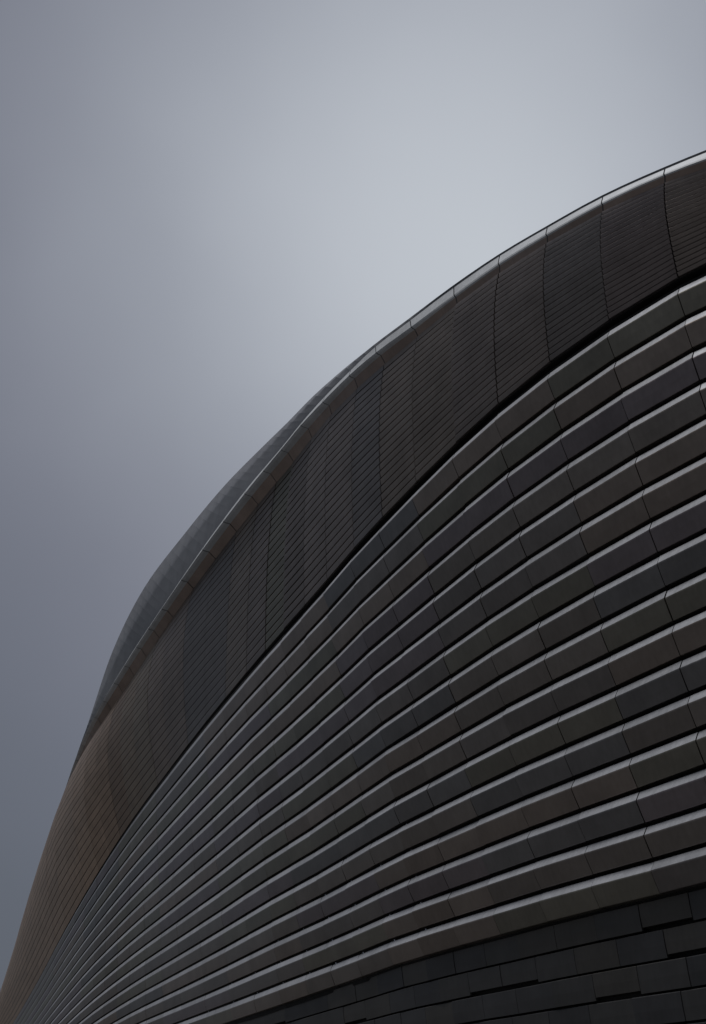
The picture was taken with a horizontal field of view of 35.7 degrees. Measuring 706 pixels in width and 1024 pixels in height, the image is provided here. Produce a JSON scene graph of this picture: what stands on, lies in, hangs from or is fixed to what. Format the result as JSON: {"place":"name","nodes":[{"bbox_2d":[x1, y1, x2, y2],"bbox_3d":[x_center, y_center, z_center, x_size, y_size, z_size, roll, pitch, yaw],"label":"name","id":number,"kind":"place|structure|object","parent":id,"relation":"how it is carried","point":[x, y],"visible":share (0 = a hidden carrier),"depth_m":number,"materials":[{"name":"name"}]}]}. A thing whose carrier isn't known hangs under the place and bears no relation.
{"place":"outdoors","nodes":[
{"label":"outdoors","id":0,"kind":"place"},
{"bbox_2d":[0,0,705,1011],"label":"sky","id":1,"kind":"structure","parent":0,"point":[210,210],"materials":[{"name":"grey"}]},
{"label":"ground","id":2,"kind":"structure","parent":0,"visible":0},
{"bbox_2d":[238,888,705,1023],"bbox_3d":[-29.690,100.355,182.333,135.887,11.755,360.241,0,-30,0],"label":"cladding","id":3,"kind":"structure","parent":2,"relation":"on","point":[405,994],"depth_m":46.19,"materials":[{"name":"black metal"}]},
{"bbox_2d":[14,273,705,1023],"bbox_3d":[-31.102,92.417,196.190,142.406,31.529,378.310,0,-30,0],"label":"louvre backing","id":4,"kind":"object","parent":3,"relation":"on","point":[354,983],"visible":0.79,"depth_m":66.87,"materials":[{"name":"black metal"}]},
{"bbox_2d":[0,197,705,1023],"bbox_3d":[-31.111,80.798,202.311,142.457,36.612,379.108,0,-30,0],"label":"band backing","id":5,"kind":"object","parent":4,"relation":"on","point":[528,385],"visible":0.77,"depth_m":89.74,"materials":[{"name":"black metal"}]},
{"bbox_2d":[0,168,705,1023],"bbox_3d":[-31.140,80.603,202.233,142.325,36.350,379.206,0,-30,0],"label":"fine louvre band","id":6,"kind":"object","parent":5,"relation":"on","point":[442,386],"visible":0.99,"depth_m":75.27,"materials":[{"name":"grey metal"}]},
{"bbox_2d":[66,153,705,785],"bbox_3d":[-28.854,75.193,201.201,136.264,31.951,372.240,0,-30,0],"label":"fascia","id":7,"kind":"structure","parent":5,"relation":"on","point":[382,347],"depth_m":76.23,"materials":[{"name":"metal"}]},
{"bbox_2d":[76,150,705,988],"bbox_3d":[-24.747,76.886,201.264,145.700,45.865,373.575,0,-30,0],"label":"roof","id":8,"kind":"structure","parent":7,"relation":"on","point":[168,574],"depth_m":109.10,"materials":[{"name":"grey metal"}]},
{"bbox_2d":[79,161,705,758],"bbox_3d":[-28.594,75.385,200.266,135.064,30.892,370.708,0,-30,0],"label":"soffit lip","id":9,"kind":"object","parent":5,"relation":"on","point":[281,469],"visible":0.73,"depth_m":84.78,"materials":[{"name":"grey metal"}]},
{"bbox_2d":[14,280,705,1023],"bbox_3d":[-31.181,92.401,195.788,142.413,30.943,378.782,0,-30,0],"label":"louvres","id":10,"kind":"object","parent":4,"relation":"attached to","point":[674,532],"visible":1,"depth_m":55.83,"materials":[{"name":"grey metal"}]},
{"bbox_2d":[13,276,705,1023],"bbox_3d":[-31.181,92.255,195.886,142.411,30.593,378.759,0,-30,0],"label":"louvre ledges","id":11,"kind":"object","parent":10,"relation":"attached to","point":[571,748],"visible":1,"depth_m":56.45,"materials":[{"name":"silver metal"}]},
{"bbox_2d":[281,920,705,1023],"bbox_3d":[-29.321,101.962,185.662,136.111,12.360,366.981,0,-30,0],"label":"backing","id":12,"kind":"object","parent":2,"relation":"on","point":[616,998],"depth_m":43.23,"materials":[{"name":"black metal"}]}
]}

